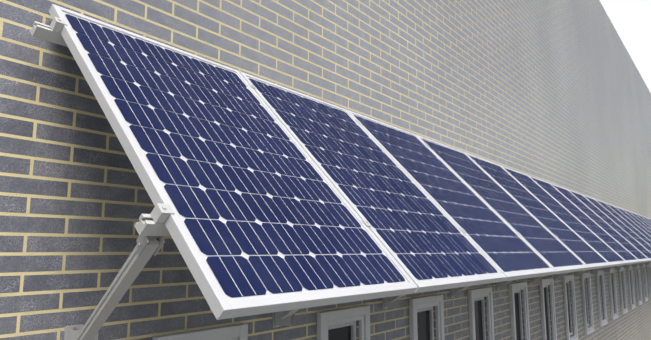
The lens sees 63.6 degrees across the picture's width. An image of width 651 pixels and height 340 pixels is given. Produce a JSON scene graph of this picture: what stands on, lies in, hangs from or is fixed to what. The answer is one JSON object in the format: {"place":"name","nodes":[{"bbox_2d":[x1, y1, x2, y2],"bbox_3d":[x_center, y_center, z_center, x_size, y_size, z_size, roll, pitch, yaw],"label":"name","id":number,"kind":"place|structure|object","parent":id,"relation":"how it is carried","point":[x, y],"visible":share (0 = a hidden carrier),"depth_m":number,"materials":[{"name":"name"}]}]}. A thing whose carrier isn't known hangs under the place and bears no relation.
{"place":"outdoors","nodes":[
{"label":"outdoors","id":0,"kind":"place"},
{"bbox_2d":[0,0,650,339],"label":"brick wall","id":1,"kind":"structure","parent":0,"point":[556,92],"depth_m":3.65,"materials":[{"name":"grey brick"}]},
{"bbox_2d":[64,262,650,339],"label":"wall brackets","id":2,"kind":"object","parent":1,"relation":"attached to","point":[70,333],"depth_m":3.88,"materials":[{"name":"silver metal"}]},
{"bbox_2d":[30,21,67,46],"bbox_3d":[5.456,0.742,10.331,21.395,0.040,0.046,11,-58,-51],"label":"rail top","id":3,"kind":"object","parent":2,"relation":"attached to","point":[39,30],"visible":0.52,"depth_m":1.99,"materials":[{"name":"metal"}]},
{"bbox_2d":[75,236,158,339],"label":"strut","id":4,"kind":"object","parent":2,"relation":"attached to","point":[128,274],"visible":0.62,"depth_m":1.70,"materials":[{"name":"metal"}]},
{"bbox_2d":[136,236,164,255],"bbox_3d":[-0.507,0.206,1.521,0.058,0.052,0.084,6,-38,-36],"label":"mounting bracket","id":5,"kind":"object","parent":4,"relation":"attached to","point":[142,242],"visible":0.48,"depth_m":1.51,"materials":[{"name":"silver metal"}]},
{"bbox_2d":[280,309,298,319],"bbox_3d":[-0.011,0.590,2.723,0.041,0.041,0.894,6,-38,-36],"label":"strut","id":6,"kind":"object","parent":2,"relation":"attached to","point":[287,313],"visible":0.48,"depth_m":2.94,"materials":[{"name":"metal"}]},
{"bbox_2d":[50,17,649,243],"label":"panel clamps","id":7,"kind":"object","parent":2,"relation":"attached to","point":[160,213],"visible":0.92,"depth_m":1.47,"materials":[{"name":"metal"}]},
{"bbox_2d":[134,214,170,235],"bbox_3d":[6.033,1.420,9.794,21.365,0.040,0.046,11,-58,-51],"label":"rail","id":8,"kind":"object","parent":7,"relation":"attached to","point":[145,225],"visible":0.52,"depth_m":1.45,"materials":[{"name":"metal"}]},
{"bbox_2d":[49,4,417,319],"bbox_3d":[-0.374,-0.087,2.084,0.998,1.545,0.039,11,-58,-51],"label":"solar panel frame","id":9,"kind":"object","parent":7,"relation":"attached to","point":[220,306],"visible":0.83,"depth_m":1.63,"materials":[{"name":"white metal"}]},
{"bbox_2d":[63,12,408,300],"bbox_3d":[-0.367,-0.096,2.080,0.944,1.491,0.012,11,-57,-51],"label":"solar panel","id":10,"kind":"object","parent":9,"relation":"in","point":[261,209],"visible":1,"depth_m":1.92,"materials":[{"name":"blue glass"}]},
{"bbox_2d":[239,71,505,292],"bbox_3d":[0.245,0.033,2.874,0.998,1.545,0.039,11,-58,-51],"label":"solar panel frame","id":11,"kind":"object","parent":7,"relation":"attached to","point":[432,285],"visible":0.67,"depth_m":2.57,"materials":[{"name":"white metal"}]},
{"bbox_2d":[247,77,499,281],"bbox_3d":[0.252,0.024,2.870,0.944,1.491,0.012,11,-57,-51],"label":"solar panel","id":12,"kind":"object","parent":11,"relation":"in","point":[419,233],"visible":1,"depth_m":2.76,"materials":[{"name":"blue glass"}]},
{"bbox_2d":[347,110,555,280],"bbox_3d":[0.864,0.153,3.663,0.998,1.545,0.039,11,-58,-51],"label":"solar panel frame","id":13,"kind":"object","parent":7,"relation":"attached to","point":[526,274],"visible":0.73,"depth_m":3.46,"materials":[{"name":"white metal"}]},
{"bbox_2d":[353,114,550,272],"bbox_3d":[0.870,0.144,3.659,0.944,1.491,0.012,11,-57,-51],"label":"solar panel","id":14,"kind":"object","parent":13,"relation":"in","point":[498,240],"visible":0.98,"depth_m":3.58,"materials":[{"name":"blue glass"}]},
{"bbox_2d":[415,134,588,274],"bbox_3d":[1.482,0.273,4.452,0.998,1.545,0.039,11,-58,-51],"label":"solar panel frame","id":15,"kind":"object","parent":7,"relation":"attached to","point":[571,269],"visible":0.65,"depth_m":4.32,"materials":[{"name":"white metal"}]},
{"bbox_2d":[421,138,583,267],"bbox_3d":[1.489,0.264,4.449,0.944,1.491,0.012,11,-57,-51],"label":"solar panel","id":16,"kind":"object","parent":15,"relation":"in","point":[540,239],"visible":1,"depth_m":4.38,"materials":[{"name":"blue glass"}]},
{"bbox_2d":[464,152,610,269],"bbox_3d":[2.101,0.393,5.242,0.998,1.545,0.039,11,-58,-51],"label":"solar panel frame","id":17,"kind":"object","parent":7,"relation":"attached to","point":[598,266],"visible":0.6,"depth_m":5.18,"materials":[{"name":"white metal"}]},
{"bbox_2d":[469,155,606,264],"bbox_3d":[2.107,0.384,5.238,0.944,1.491,0.012,11,-57,-51],"label":"solar panel","id":18,"kind":"object","parent":17,"relation":"in","point":[581,249],"visible":0.98,"depth_m":5.19,"materials":[{"name":"blue glass"}]},
{"bbox_2d":[500,165,626,266],"bbox_3d":[2.719,0.513,6.031,0.998,1.545,0.039,11,-58,-51],"label":"solar panel frame","id":19,"kind":"object","parent":7,"relation":"attached to","point":[624,262],"visible":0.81,"depth_m":6.02,"materials":[{"name":"white metal"}]},
{"bbox_2d":[503,167,623,262],"bbox_3d":[2.726,0.504,6.027,0.944,1.491,0.012,11,-57,-51],"label":"solar panel","id":20,"kind":"object","parent":19,"relation":"in","point":[604,250],"visible":0.96,"depth_m":5.99,"materials":[{"name":"blue glass"}]},
{"bbox_2d":[528,175,639,264],"bbox_3d":[3.338,0.633,6.821,0.998,1.545,0.039,11,-58,-51],"label":"solar panel frame","id":21,"kind":"object","parent":7,"relation":"attached to","point":[633,261],"visible":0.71,"depth_m":6.82,"materials":[{"name":"white metal"}]},
{"bbox_2d":[531,177,636,260],"bbox_3d":[3.345,0.624,6.816,0.944,1.491,0.012,11,-57,-51],"label":"solar panel","id":22,"kind":"object","parent":21,"relation":"in","point":[610,241],"visible":0.96,"depth_m":6.79,"materials":[{"name":"blue glass"}]},
{"bbox_2d":[549,182,649,262],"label":"solar panel frame","id":23,"kind":"object","parent":7,"relation":"attached to","point":[644,260],"visible":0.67,"depth_m":7.66,"materials":[{"name":"white metal"}]},
{"bbox_2d":[553,185,647,259],"bbox_3d":[3.963,0.744,7.606,0.944,1.491,0.012,11,-57,-51],"label":"solar panel","id":24,"kind":"object","parent":23,"relation":"in","point":[626,244],"visible":0.98,"depth_m":7.58,"materials":[{"name":"blue glass"}]},
{"bbox_2d":[567,189,650,261],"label":"solar panel frame","id":25,"kind":"object","parent":7,"relation":"attached to","point":[611,219],"visible":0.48,"depth_m":8.61,"materials":[{"name":"silver metal"}]},
{"bbox_2d":[570,191,650,258],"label":"solar panel","id":26,"kind":"object","parent":25,"relation":"in","point":[618,229],"visible":0.9,"depth_m":8.39,"materials":[{"name":"blue glass"}]},
{"bbox_2d":[582,194,649,250],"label":"solar panel frame","id":27,"kind":"object","parent":7,"relation":"attached to","point":[617,218],"visible":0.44,"depth_m":9.45,"materials":[{"name":"white metal"}]},
{"bbox_2d":[584,196,650,251],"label":"solar panel","id":28,"kind":"object","parent":27,"relation":"in","point":[621,225],"visible":0.98,"depth_m":9.23,"materials":[{"name":"blue glass"}]},
{"bbox_2d":[595,199,648,242],"bbox_3d":[5.812,1.113,9.978,0.998,1.545,0.039,11,-58,-51],"label":"solar panel frame","id":29,"kind":"object","parent":7,"relation":"attached to","point":[622,217],"visible":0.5,"depth_m":10.33,"materials":[{"name":"white metal"}]},
{"bbox_2d":[596,200,650,245],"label":"solar panel","id":30,"kind":"object","parent":29,"relation":"in","point":[627,224],"visible":0.9,"depth_m":10.05,"materials":[{"name":"blue glass"}]},
{"bbox_2d":[604,202,650,240],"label":"solar panel frame","id":31,"kind":"object","parent":7,"relation":"attached to","point":[628,218],"visible":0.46,"depth_m":11.15,"materials":[{"name":"white metal"}]},
{"bbox_2d":[607,204,650,239],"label":"solar panel","id":32,"kind":"object","parent":31,"relation":"in","point":[631,222],"visible":0.96,"depth_m":10.89,"materials":[{"name":"blue glass"}]},
{"bbox_2d":[389,295,403,302],"bbox_3d":[0.716,0.731,3.650,0.041,0.041,0.894,6,-38,-36],"label":"strut","id":33,"kind":"object","parent":2,"relation":"attached to","point":[392,298],"visible":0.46,"depth_m":3.87,"materials":[{"name":"metal"}]},
{"bbox_2d":[456,286,468,292],"bbox_3d":[1.443,0.872,4.578,0.041,0.041,0.894,6,-38,-36],"label":"strut","id":34,"kind":"object","parent":2,"relation":"attached to","point":[460,288],"visible":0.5,"depth_m":4.80,"materials":[{"name":"metal"}]},
{"bbox_2d":[501,280,512,285],"bbox_3d":[2.170,1.014,5.506,0.041,0.041,0.894,6,-38,-36],"label":"strut","id":35,"kind":"object","parent":2,"relation":"attached to","point":[505,282],"visible":0.21,"depth_m":5.73,"materials":[{"name":"metal"}]},
{"bbox_2d":[152,263,650,339],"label":"window frames","id":36,"kind":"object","parent":1,"relation":"attached to","point":[326,319],"depth_m":5.52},
{"bbox_2d":[328,271,638,339],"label":"window sashes","id":37,"kind":"object","parent":36,"relation":"in","point":[353,328],"depth_m":6.36,"materials":[{"name":"white plastic"}]},
{"bbox_2d":[328,281,587,339],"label":"window glass","id":38,"kind":"object","parent":37,"relation":"in","point":[423,325],"visible":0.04,"depth_m":5.32,"materials":[{"name":"black glass"}]},
{"bbox_2d":[600,0,650,92],"label":"sky","id":39,"kind":"structure","parent":0,"point":[631,19],"materials":[{"name":"white"}]},
{"bbox_2d":[616,207,650,235],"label":"solar panel","id":40,"kind":"object","parent":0,"point":[635,222],"visible":0.92,"depth_m":11.72,"materials":[{"name":"blue glass"}]},
{"bbox_2d":[624,210,650,231],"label":"solar panel","id":41,"kind":"object","parent":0,"point":[640,222],"visible":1,"depth_m":12.55,"materials":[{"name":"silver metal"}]},
{"bbox_2d":[630,212,650,228],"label":"solar panel","id":42,"kind":"object","parent":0,"point":[641,220],"visible":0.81,"depth_m":13.37,"materials":[{"name":"blue glass"}]}
]}

